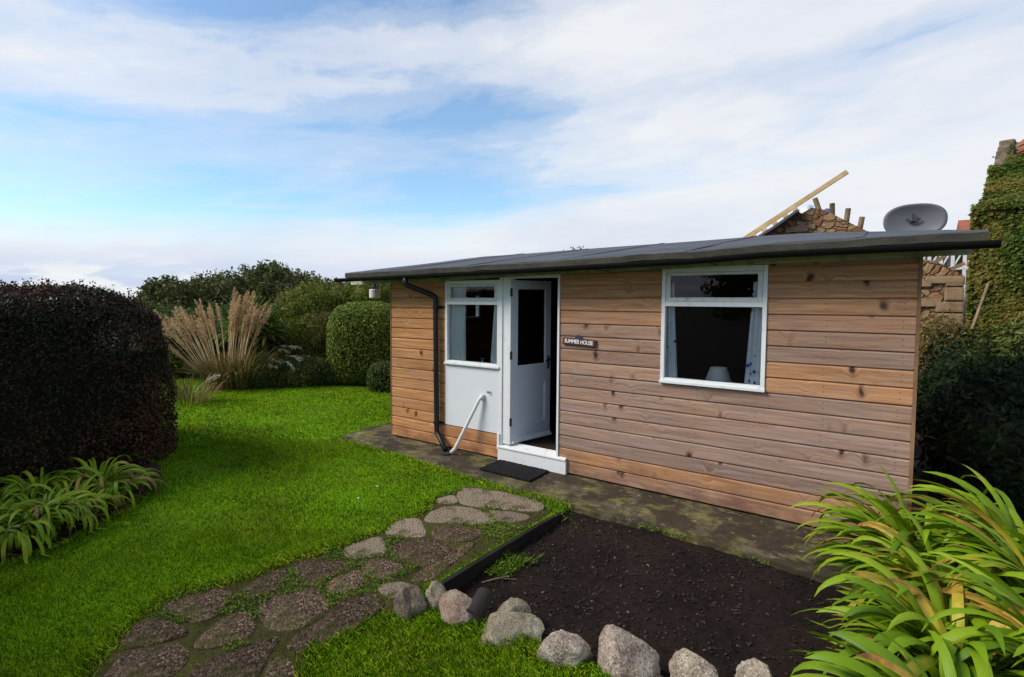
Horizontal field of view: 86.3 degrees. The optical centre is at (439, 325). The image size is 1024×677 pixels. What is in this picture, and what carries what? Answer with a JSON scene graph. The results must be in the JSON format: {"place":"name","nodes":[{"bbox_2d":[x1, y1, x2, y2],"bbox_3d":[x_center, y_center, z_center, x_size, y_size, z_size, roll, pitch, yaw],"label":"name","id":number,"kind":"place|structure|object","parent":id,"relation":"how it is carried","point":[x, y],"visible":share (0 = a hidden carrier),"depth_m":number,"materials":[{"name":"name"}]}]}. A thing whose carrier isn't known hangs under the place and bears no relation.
{"place":"outdoors","nodes":[
{"label":"outdoors","id":0,"kind":"place"},
{"bbox_2d":[0,377,656,676],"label":"lawn","id":1,"kind":"structure","parent":0,"point":[343,497],"depth_m":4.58,"materials":[{"name":"plant"}]},
{"bbox_2d":[0,453,161,567],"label":"border soil","id":2,"kind":"structure","parent":1,"relation":"on","point":[64,534],"depth_m":4.53,"materials":[{"name":"soil"}]},
{"bbox_2d":[0,495,68,551],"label":"agapanthus","id":3,"kind":"object","parent":2,"relation":"on","point":[14,527],"visible":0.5,"depth_m":4.02,"materials":[{"name":"green plant"}]},
{"bbox_2d":[0,496,76,564],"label":"agapanthus","id":4,"kind":"object","parent":2,"relation":"on","point":[24,539],"visible":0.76,"depth_m":3.84,"materials":[{"name":"green plant"}]},
{"bbox_2d":[0,484,105,550],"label":"agapanthus","id":5,"kind":"object","parent":2,"relation":"on","point":[65,508],"visible":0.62,"depth_m":4.13,"materials":[{"name":"green plant"}]},
{"bbox_2d":[0,467,107,503],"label":"agapanthus","id":6,"kind":"object","parent":2,"relation":"on","point":[18,484],"visible":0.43,"depth_m":4.74,"materials":[{"name":"green plant"}]},
{"bbox_2d":[2,472,135,538],"bbox_3d":[-3.008,1.437,4.380,0.834,0.311,0.827,0,3,8],"label":"agapanthus","id":7,"kind":"object","parent":2,"relation":"on","point":[89,501],"visible":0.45,"depth_m":4.41,"materials":[{"name":"green plant"}]},
{"bbox_2d":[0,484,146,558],"bbox_3d":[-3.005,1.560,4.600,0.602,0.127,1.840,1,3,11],"label":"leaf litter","id":8,"kind":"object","parent":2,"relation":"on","point":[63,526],"visible":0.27,"depth_m":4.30,"materials":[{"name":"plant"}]},
{"bbox_2d":[33,454,151,503],"bbox_3d":[-3.166,1.384,4.942,0.875,0.357,0.967,2,4,39],"label":"agapanthus","id":9,"kind":"object","parent":2,"relation":"on","point":[125,475],"visible":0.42,"depth_m":4.97,"materials":[{"name":"green plant"}]},
{"bbox_2d":[67,462,167,512],"bbox_3d":[-2.911,1.419,4.906,0.824,0.295,0.790,-1,3,-24],"label":"agapanthus","id":10,"kind":"object","parent":2,"relation":"on","point":[141,478],"visible":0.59,"depth_m":4.88,"materials":[{"name":"green plant"}]},
{"bbox_2d":[0,276,180,499],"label":"clipped hedge","id":11,"kind":"object","parent":1,"relation":"on","point":[68,390],"visible":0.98,"depth_m":5.46,"materials":[{"name":"brown plant"}]},
{"bbox_2d":[134,302,247,378],"bbox_3d":[-5.777,0.353,12.788,2.702,1.848,1.675,-2,3,-28],"label":"leafy shrub","id":12,"kind":"object","parent":1,"relation":"on","point":[176,365],"visible":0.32,"depth_m":12.36,"materials":[{"name":"green plant"}]},
{"bbox_2d":[166,373,226,405],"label":"pampas grass","id":13,"kind":"object","parent":1,"relation":"on","point":[185,392],"depth_m":9.51,"materials":[{"name":"plant"}]},
{"bbox_2d":[154,287,274,389],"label":"pampas grass","id":14,"kind":"object","parent":1,"relation":"on","point":[251,321],"depth_m":10.98,"materials":[{"name":"plant"}]},
{"bbox_2d":[208,304,245,357],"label":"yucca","id":15,"kind":"object","parent":1,"relation":"on","point":[224,330],"visible":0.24,"depth_m":12.01,"materials":[{"name":"green plant"}]},
{"bbox_2d":[188,345,303,389],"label":"pampas grass","id":16,"kind":"object","parent":1,"relation":"on","point":[248,368],"depth_m":10.75,"materials":[{"name":"green plant"}]},
{"bbox_2d":[213,288,278,357],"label":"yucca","id":17,"kind":"object","parent":1,"relation":"on","point":[263,331],"visible":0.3,"depth_m":11.79,"materials":[{"name":"green plant"}]},
{"bbox_2d":[239,305,294,362],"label":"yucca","id":18,"kind":"object","parent":1,"relation":"on","point":[265,338],"visible":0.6,"depth_m":11.83,"materials":[{"name":"green plant"}]},
{"bbox_2d":[228,259,306,306],"bbox_3d":[-5.648,-0.657,18.470,3.999,3.250,2.878,0,3,0],"label":"evergreen tree","id":19,"kind":"object","parent":1,"relation":"on","point":[269,280],"visible":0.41,"depth_m":18.01,"materials":[{"name":"green plant"}]},
{"bbox_2d":[244,302,307,365],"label":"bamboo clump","id":20,"kind":"object","parent":1,"relation":"on","point":[275,345],"visible":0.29,"depth_m":12.05,"materials":[{"name":"green plant"}]},
{"bbox_2d":[227,354,365,388],"bbox_3d":[-2.800,0.954,11.313,3.150,0.842,0.862,-1,3,-15],"label":"hedge","id":21,"kind":"object","parent":1,"relation":"on","point":[309,371],"visible":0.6,"depth_m":11.03,"materials":[{"name":"green plant"}]},
{"bbox_2d":[270,278,338,360],"bbox_3d":[-3.089,0.058,12.854,2.056,2.416,1.872,-1,3,-11],"label":"bamboo clump","id":22,"kind":"object","parent":1,"relation":"on","point":[307,307],"visible":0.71,"depth_m":12.47,"materials":[{"name":"green plant"}]},
{"bbox_2d":[82,486,552,676],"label":"path moss","id":23,"kind":"object","parent":1,"relation":"on","point":[195,632],"visible":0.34,"depth_m":3.38,"materials":[{"name":"plant"}]},
{"bbox_2d":[103,644,188,676],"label":"paving slab","id":24,"kind":"structure","parent":23,"relation":"on","point":[170,660],"depth_m":2.71,"materials":[{"name":"stone"}]},
{"bbox_2d":[120,617,187,649],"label":"paving slab","id":25,"kind":"structure","parent":23,"relation":"on","point":[150,631],"depth_m":2.93,"materials":[{"name":"stone"}]},
{"bbox_2d":[161,589,231,623],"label":"paving slab","id":26,"kind":"structure","parent":23,"relation":"on","point":[201,607],"depth_m":3.21,"materials":[{"name":"stone"}]},
{"bbox_2d":[194,611,255,649],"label":"paving slab","id":27,"kind":"structure","parent":23,"relation":"on","point":[240,625],"depth_m":2.96,"materials":[{"name":"stone"}]},
{"bbox_2d":[186,636,279,676],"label":"paving slab","id":28,"kind":"structure","parent":23,"relation":"on","point":[247,660],"depth_m":2.71,"materials":[{"name":"stone"}]},
{"bbox_2d":[242,568,288,599],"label":"paving slab","id":29,"kind":"structure","parent":23,"relation":"on","point":[269,581],"depth_m":3.45,"materials":[{"name":"stone"}]},
{"bbox_2d":[264,656,295,676],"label":"paving slab","id":30,"kind":"structure","parent":23,"relation":"on","point":[280,666],"depth_m":2.67,"materials":[{"name":"stone"}]},
{"bbox_2d":[257,588,331,630],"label":"paving slab","id":31,"kind":"structure","parent":23,"relation":"on","point":[291,611],"depth_m":3.17,"materials":[{"name":"stone"}]},
{"bbox_2d":[294,559,351,585],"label":"paving slab","id":32,"kind":"structure","parent":23,"relation":"on","point":[310,571],"depth_m":3.64,"materials":[{"name":"stone"}]},
{"bbox_2d":[287,592,384,650],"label":"paving slab","id":33,"kind":"structure","parent":23,"relation":"on","point":[351,610],"depth_m":3.07,"materials":[{"name":"stone"}]},
{"bbox_2d":[327,570,364,594],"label":"paving slab","id":34,"kind":"structure","parent":23,"relation":"on","point":[343,583],"depth_m":3.46,"materials":[{"name":"stone"}]},
{"bbox_2d":[343,537,386,558],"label":"paving slab","id":35,"kind":"structure","parent":23,"relation":"on","point":[367,547],"depth_m":3.94,"materials":[{"name":"stone"}]},
{"bbox_2d":[362,558,404,580],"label":"paving slab","id":36,"kind":"structure","parent":23,"relation":"on","point":[381,568],"depth_m":3.65,"materials":[{"name":"stone"}]},
{"bbox_2d":[378,582,408,598],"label":"paving slab","id":37,"kind":"structure","parent":23,"relation":"on","point":[387,589],"depth_m":3.39,"materials":[{"name":"stone"}]},
{"bbox_2d":[385,517,425,536],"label":"paving slab","id":38,"kind":"structure","parent":23,"relation":"on","point":[410,527],"depth_m":4.27,"materials":[{"name":"stone"}]},
{"bbox_2d":[389,539,452,566],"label":"paving slab","id":39,"kind":"structure","parent":23,"relation":"on","point":[422,552],"depth_m":3.90,"materials":[{"name":"stone"}]},
{"bbox_2d":[413,542,474,581],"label":"paving slab","id":40,"kind":"structure","parent":23,"relation":"on","point":[432,571],"depth_m":3.71,"materials":[{"name":"stone"}]},
{"bbox_2d":[435,495,457,503],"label":"paving slab","id":41,"kind":"structure","parent":23,"relation":"on","point":[449,499],"depth_m":4.88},
{"bbox_2d":[432,525,483,542],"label":"paving slab","id":42,"kind":"structure","parent":23,"relation":"on","point":[452,533],"depth_m":4.19,"materials":[{"name":"stone"}]},
{"bbox_2d":[424,506,494,524],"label":"paving slab","id":43,"kind":"structure","parent":23,"relation":"on","point":[452,514],"depth_m":4.51,"materials":[{"name":"stone"}]},
{"bbox_2d":[456,488,544,511],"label":"paving slab","id":44,"kind":"structure","parent":23,"relation":"on","point":[474,497],"depth_m":4.86,"materials":[{"name":"stone"}]},
{"bbox_2d":[490,510,529,522],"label":"paving slab","id":45,"kind":"structure","parent":23,"relation":"on","point":[509,517],"depth_m":4.51,"materials":[{"name":"stone"}]},
{"bbox_2d":[299,270,346,308],"bbox_3d":[-4.200,-0.505,19.012,2.719,2.893,2.623,2,4,39],"label":"evergreen tree","id":46,"kind":"object","parent":1,"relation":"on","point":[310,278],"visible":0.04,"depth_m":18.71,"materials":[{"name":"green plant"}]},
{"bbox_2d":[326,300,390,384],"bbox_3d":[-1.583,0.326,11.762,1.724,1.800,1.728,0,3,1],"label":"clipped shrub","id":47,"kind":"object","parent":1,"relation":"on","point":[358,343],"visible":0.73,"depth_m":11.08,"materials":[{"name":"green plant"}]},
{"bbox_2d":[328,276,389,311],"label":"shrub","id":48,"kind":"object","parent":1,"relation":"on","point":[344,294],"visible":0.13,"depth_m":13.30,"materials":[{"name":"green plant"}]},
{"bbox_2d":[366,360,390,392],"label":"clipped shrub","id":49,"kind":"object","parent":1,"relation":"on","point":[379,377],"visible":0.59,"depth_m":10.45,"materials":[{"name":"green plant"}]},
{"bbox_2d":[466,587,492,622],"bbox_3d":[0.223,1.630,3.140,0.104,0.104,0.220,2,9,27],"label":"drain tile","id":50,"kind":"object","parent":1,"relation":"on","point":[482,599],"visible":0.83,"depth_m":3.12,"materials":[{"name":"ceramic"}]},
{"bbox_2d":[428,510,1023,676],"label":"planting bed","id":51,"kind":"object","parent":1,"relation":"in","point":[778,631],"visible":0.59,"depth_m":3.44,"materials":[{"name":"soil"}]},
{"bbox_2d":[393,584,426,620],"bbox_3d":[-0.170,1.650,3.180,0.198,0.242,0.260,0,3,0],"label":"boulder","id":52,"kind":"object","parent":51,"relation":"on","point":[409,599],"visible":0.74,"depth_m":3.12,"materials":[{"name":"grey stone"}]},
{"bbox_2d":[97,485,770,676],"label":"weeds","id":53,"kind":"object","parent":51,"relation":"on","point":[513,558],"visible":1,"depth_m":3.71,"materials":[{"name":"green plant"}]},
{"bbox_2d":[425,581,446,610],"bbox_3d":[-0.020,1.655,3.234,0.130,0.214,0.160,0,3,0],"label":"boulder","id":54,"kind":"object","parent":51,"relation":"on","point":[435,591],"visible":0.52,"depth_m":3.21,"materials":[{"name":"stone"}]},
{"bbox_2d":[438,589,482,627],"bbox_3d":[0.124,1.657,3.138,0.259,0.225,0.280,0,3,0],"label":"boulder","id":55,"kind":"object","parent":51,"relation":"on","point":[454,604],"visible":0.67,"depth_m":3.06,"materials":[{"name":"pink stone"}]},
{"bbox_2d":[482,576,516,582],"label":"twig","id":56,"kind":"object","parent":51,"relation":"on","point":[498,578],"visible":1,"depth_m":3.65,"materials":[{"name":"brown wood"}]},
{"bbox_2d":[478,611,544,647],"bbox_3d":[0.369,1.685,2.973,0.418,0.162,0.300,0,3,0],"label":"boulder","id":57,"kind":"object","parent":51,"relation":"on","point":[503,625],"visible":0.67,"depth_m":2.94,"materials":[{"name":"stone"}]},
{"bbox_2d":[496,597,531,613],"bbox_3d":[0.412,1.677,3.159,0.238,0.156,0.192,-1,3,-21],"label":"boulder","id":58,"kind":"object","parent":51,"relation":"on","point":[516,605],"visible":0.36,"depth_m":3.13,"materials":[{"name":"stone"}]},
{"bbox_2d":[537,629,592,668],"bbox_3d":[0.655,1.677,2.793,0.234,0.219,0.297,2,4,37],"label":"boulder","id":59,"kind":"object","parent":51,"relation":"on","point":[560,646],"visible":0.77,"depth_m":2.71,"materials":[{"name":"grey stone"}]},
{"bbox_2d":[597,624,660,676],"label":"boulder","id":60,"kind":"object","parent":51,"relation":"on","point":[622,652],"visible":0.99,"depth_m":2.65,"materials":[{"name":"grey stone"}]},
{"bbox_2d":[669,648,718,676],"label":"boulder","id":61,"kind":"object","parent":51,"relation":"on","point":[684,662],"visible":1,"depth_m":2.56,"materials":[{"name":"grey stone"}]},
{"bbox_2d":[735,658,772,676],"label":"boulder","id":62,"kind":"object","parent":51,"relation":"on","point":[753,667],"visible":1,"depth_m":2.53,"materials":[{"name":"grey stone"}]},
{"bbox_2d":[787,628,970,676],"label":"agapanthus","id":63,"kind":"object","parent":51,"relation":"on","point":[887,661],"visible":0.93,"depth_m":2.28,"materials":[{"name":"green plant"}]},
{"bbox_2d":[788,464,1023,583],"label":"agapanthus","id":64,"kind":"object","parent":51,"relation":"on","point":[894,520],"visible":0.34,"depth_m":3.62,"materials":[{"name":"green plant"}]},
{"bbox_2d":[790,545,1023,676],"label":"agapanthus","id":65,"kind":"object","parent":51,"relation":"on","point":[912,615],"visible":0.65,"depth_m":2.62,"materials":[{"name":"green plant"}]},
{"bbox_2d":[802,504,1023,664],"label":"agapanthus","id":66,"kind":"object","parent":51,"relation":"on","point":[896,568],"visible":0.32,"depth_m":3.13,"materials":[{"name":"green plant"}]},
{"bbox_2d":[865,464,1023,573],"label":"agapanthus","id":67,"kind":"object","parent":51,"relation":"on","point":[990,509],"visible":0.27,"depth_m":3.48,"materials":[{"name":"green plant"}]},
{"bbox_2d":[892,491,1023,627],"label":"agapanthus","id":68,"kind":"object","parent":51,"relation":"on","point":[1011,561],"visible":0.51,"depth_m":2.98,"materials":[{"name":"green plant"}]},
{"bbox_2d":[897,551,1023,676],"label":"agapanthus","id":69,"kind":"object","parent":51,"relation":"on","point":[988,612],"visible":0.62,"depth_m":2.45,"materials":[{"name":"green plant"}]},
{"bbox_2d":[0,0,1023,299],"label":"sky","id":70,"kind":"structure","parent":0,"point":[140,139],"materials":[{"name":"blue"}]},
{"bbox_2d":[94,303,1023,528],"bbox_3d":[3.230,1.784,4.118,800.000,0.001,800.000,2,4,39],"label":"ground","id":71,"kind":"structure","parent":0,"point":[918,450],"depth_m":5.91,"materials":[{"name":"plant"}]},
{"bbox_2d":[132,274,207,348],"bbox_3d":[-8.526,-0.289,17.017,2.303,2.668,2.276,2,4,39],"label":"evergreen tree","id":72,"kind":"object","parent":71,"relation":"on","point":[166,291],"visible":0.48,"depth_m":16.64,"materials":[{"name":"green plant"}]},
{"bbox_2d":[179,266,248,346],"bbox_3d":[-7.514,-0.499,18.024,3.603,2.983,2.874,1,3,11],"label":"evergreen tree","id":73,"kind":"object","parent":71,"relation":"on","point":[218,289],"visible":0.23,"depth_m":17.53,"materials":[{"name":"green plant"}]},
{"bbox_2d":[440,512,561,590],"bbox_3d":[0.473,1.695,3.982,0.042,0.172,1.664,3,4,41],"label":"timber edging","id":74,"kind":"object","parent":71,"relation":"on","point":[461,577],"visible":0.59,"depth_m":3.88,"materials":[{"name":"wood"}]},
{"bbox_2d":[767,208,964,390],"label":"stone barn","id":75,"kind":"structure","parent":71,"relation":"on","point":[943,289],"depth_m":10.49,"materials":[{"name":"stone"}]},
{"bbox_2d":[744,170,848,236],"bbox_3d":[7.377,-2.334,11.971,2.641,1.831,0.500,2,4,39],"label":"rafter","id":76,"kind":"object","parent":75,"relation":"on","point":[782,222],"visible":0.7,"depth_m":11.71,"materials":[{"name":"timber"}]},
{"bbox_2d":[800,204,814,213],"bbox_3d":[8.163,-2.586,11.919,0.358,0.248,0.501,2,4,39],"label":"tarpaulin","id":77,"kind":"object","parent":75,"relation":"on","point":[805,207],"visible":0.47,"depth_m":11.99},
{"bbox_2d":[812,197,820,208],"bbox_3d":[8.214,-2.500,11.699,0.256,0.562,0.103,2,4,39],"label":"post","id":78,"kind":"object","parent":75,"relation":"on","point":[816,203],"visible":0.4,"depth_m":11.68,"materials":[{"name":"brown wood"}]},
{"bbox_2d":[829,203,834,214],"bbox_3d":[8.398,-2.361,11.558,0.114,0.514,0.103,2,4,39],"label":"post","id":79,"kind":"object","parent":75,"relation":"on","point":[832,208],"visible":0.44,"depth_m":11.51,"materials":[{"name":"brown wood"}]},
{"bbox_2d":[844,208,850,221],"bbox_3d":[8.590,-2.197,11.412,0.144,0.560,0.103,2,4,39],"label":"post","id":80,"kind":"object","parent":75,"relation":"on","point":[847,214],"visible":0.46,"depth_m":11.36,"materials":[{"name":"brown wood"}]},
{"bbox_2d":[857,217,864,228],"bbox_3d":[8.771,-2.048,11.275,0.155,0.453,0.103,2,4,39],"label":"post","id":81,"kind":"object","parent":75,"relation":"on","point":[861,222],"visible":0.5,"depth_m":11.23,"materials":[{"name":"brown wood"}]},
{"bbox_2d":[934,256,946,261],"bbox_3d":[10.102,-1.241,11.145,0.512,0.436,0.070,2,4,39],"label":"timber prop","id":82,"kind":"object","parent":75,"relation":"attached to","point":[939,259],"visible":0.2,"depth_m":11.01,"materials":[{"name":"brown wood"}]},
{"bbox_2d":[950,262,965,269],"bbox_3d":[10.324,-1.130,10.973,0.512,0.318,0.070,2,4,39],"label":"timber prop","id":83,"kind":"object","parent":75,"relation":"attached to","point":[958,265],"visible":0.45,"depth_m":10.85,"materials":[{"name":"brown wood"}]},
{"bbox_2d":[919,309,964,367],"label":"dry bramble","id":84,"kind":"object","parent":71,"relation":"on","point":[953,329],"visible":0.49,"depth_m":10.08,"materials":[{"name":"brown plant"}]},
{"bbox_2d":[923,255,968,327],"bbox_3d":[11.705,-0.420,12.208,1.560,3.244,1.665,2,4,39],"label":"greenhouse","id":85,"kind":"object","parent":71,"relation":"on","point":[954,262],"visible":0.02,"depth_m":11.62,"materials":[{"name":"white paint"}]},
{"bbox_2d":[956,220,969,321],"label":"outbuilding","id":86,"kind":"structure","parent":71,"relation":"on","point":[963,224],"depth_m":13.57,"materials":[{"name":"stone"}]},
{"bbox_2d":[915,328,1013,435],"bbox_3d":[7.139,0.800,7.284,1.439,1.529,1.905,2,4,39],"label":"shade shrub","id":87,"kind":"object","parent":71,"relation":"on","point":[951,364],"visible":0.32,"depth_m":7.25,"materials":[{"name":"green plant"}]},
{"bbox_2d":[913,357,1023,509],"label":"shade shrub","id":88,"kind":"object","parent":71,"relation":"on","point":[983,427],"visible":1,"depth_m":5.01,"materials":[{"name":"green plant"}]},
{"bbox_2d":[979,313,1023,377],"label":"shade shrub","id":89,"kind":"object","parent":71,"relation":"on","point":[1017,331],"visible":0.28,"depth_m":7.21,"materials":[{"name":"green plant"}]},
{"bbox_2d":[985,139,1023,319],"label":"stone house","id":90,"kind":"structure","parent":71,"relation":"on","point":[1004,148],"depth_m":8.89,"materials":[{"name":"brown stone"}]},
{"bbox_2d":[970,283,989,329],"bbox_3d":[7.471,-0.269,7.468,0.370,0.643,0.030,-1,3,-21],"label":"leaning pole","id":91,"kind":"object","parent":90,"relation":"attached to","point":[983,297],"visible":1,"depth_m":7.46,"materials":[{"name":"brown wood"}]},
{"bbox_2d":[963,144,1023,352],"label":"ivy","id":92,"kind":"object","parent":90,"relation":"attached to","point":[994,267],"visible":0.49,"depth_m":8.12,"materials":[{"name":"green plant"}]},
{"bbox_2d":[991,335,1023,381],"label":"shade shrub","id":93,"kind":"object","parent":71,"relation":"on","point":[1017,349],"visible":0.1,"depth_m":6.50,"materials":[{"name":"green plant"}]},
{"bbox_2d":[336,422,927,594],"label":"path","id":94,"kind":"structure","parent":0,"point":[691,518],"depth_m":4.64,"materials":[{"name":"concrete"}]},
{"bbox_2d":[479,459,548,482],"bbox_3d":[0.790,1.530,5.732,0.610,0.022,0.410,2,4,39],"label":"doormat","id":95,"kind":"object","parent":94,"relation":"on","point":[521,472],"visible":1,"depth_m":5.70,"materials":[{"name":"rubber"}]},
{"bbox_2d":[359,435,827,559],"bbox_3d":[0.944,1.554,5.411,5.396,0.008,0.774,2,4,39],"label":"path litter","id":96,"kind":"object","parent":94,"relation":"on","point":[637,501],"visible":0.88,"depth_m":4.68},
{"bbox_2d":[333,230,1001,535],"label":"summer house","id":97,"kind":"structure","parent":94,"relation":"on","point":[832,397],"depth_m":5.01,"materials":[{"name":"wood"}]},
{"bbox_2d":[369,284,379,297],"bbox_3d":[-0.924,-0.580,7.723,0.158,0.370,0.158,2,4,39],"label":"porch lantern","id":98,"kind":"object","parent":97,"relation":"hanging from","point":[374,291],"visible":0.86,"depth_m":7.67,"materials":[{"name":"white metal"}]},
{"bbox_2d":[451,287,465,360],"bbox_3d":[0.218,-0.007,6.550,0.262,0.940,0.043,2,4,39],"label":"curtain","id":99,"kind":"object","parent":97,"relation":"hanging from","point":[458,332],"visible":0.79,"depth_m":6.53,"materials":[{"name":"white fabric"}]},
{"bbox_2d":[444,280,499,368],"bbox_3d":[0.391,-0.030,6.335,0.784,1.002,0.107,2,4,39],"label":"window","id":100,"kind":"structure","parent":97,"relation":"in","point":[449,300],"depth_m":6.34,"materials":[{"name":"white paint"}]},
{"bbox_2d":[466,293,479,318],"bbox_3d":[0.385,-0.302,8.322,0.079,0.400,0.750,2,4,39],"label":"window","id":101,"kind":"structure","parent":97,"relation":"in","point":[472,311],"depth_m":8.49,"materials":[{"name":"glass"}]},
{"bbox_2d":[491,305,496,362],"bbox_3d":[0.654,0.012,6.192,0.162,0.940,0.040,2,4,39],"label":"curtain","id":102,"kind":"object","parent":97,"relation":"hanging from","point":[494,349],"visible":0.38,"depth_m":6.21,"materials":[{"name":"white fabric"}]},
{"bbox_2d":[509,280,551,443],"bbox_3d":[1.040,0.398,6.219,0.685,1.830,0.144,-2,4,-38],"label":"door","id":103,"kind":"structure","parent":97,"relation":"in","point":[530,353],"depth_m":6.22,"materials":[{"name":"paint"}]},
{"bbox_2d":[563,335,595,347],"bbox_3d":[1.417,0.148,5.472,0.352,0.109,0.021,6,6,39],"label":"house sign","id":104,"kind":"object","parent":97,"relation":"attached to","point":[577,340],"visible":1,"depth_m":5.46,"materials":[{"name":"paint"}]},
{"bbox_2d":[666,283,677,376],"bbox_3d":[2.151,0.066,4.990,0.112,0.920,0.040,2,4,39],"label":"curtain","id":105,"kind":"object","parent":97,"relation":"hanging from","point":[671,370],"visible":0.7,"depth_m":5.00,"materials":[{"name":"fabric"}]},
{"bbox_2d":[659,265,768,391],"bbox_3d":[2.383,0.009,4.732,0.843,1.051,0.109,2,4,39],"label":"window","id":106,"kind":"structure","parent":97,"relation":"in","point":[761,300],"depth_m":4.68,"materials":[{"name":"white paint"}]},
{"bbox_2d":[705,366,731,381],"bbox_3d":[2.621,0.610,5.086,0.260,0.440,0.260,2,4,39],"label":"table lamp","id":107,"kind":"object","parent":97,"relation":"in","point":[715,373],"visible":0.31,"depth_m":5.01,"materials":[{"name":"fabric"}]},
{"bbox_2d":[744,282,762,384],"bbox_3d":[2.673,0.088,4.571,0.152,0.920,0.040,2,4,39],"label":"curtain","id":108,"kind":"object","parent":97,"relation":"hanging from","point":[753,368],"visible":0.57,"depth_m":4.58,"materials":[{"name":"fabric"}]},
{"bbox_2d":[883,203,947,230],"bbox_3d":[5.223,-1.149,5.949,0.529,0.364,0.190,2,4,39],"label":"satellite dish","id":109,"kind":"object","parent":97,"relation":"on","point":[918,217],"visible":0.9,"depth_m":5.89,"materials":[{"name":"metal"}]}
]}

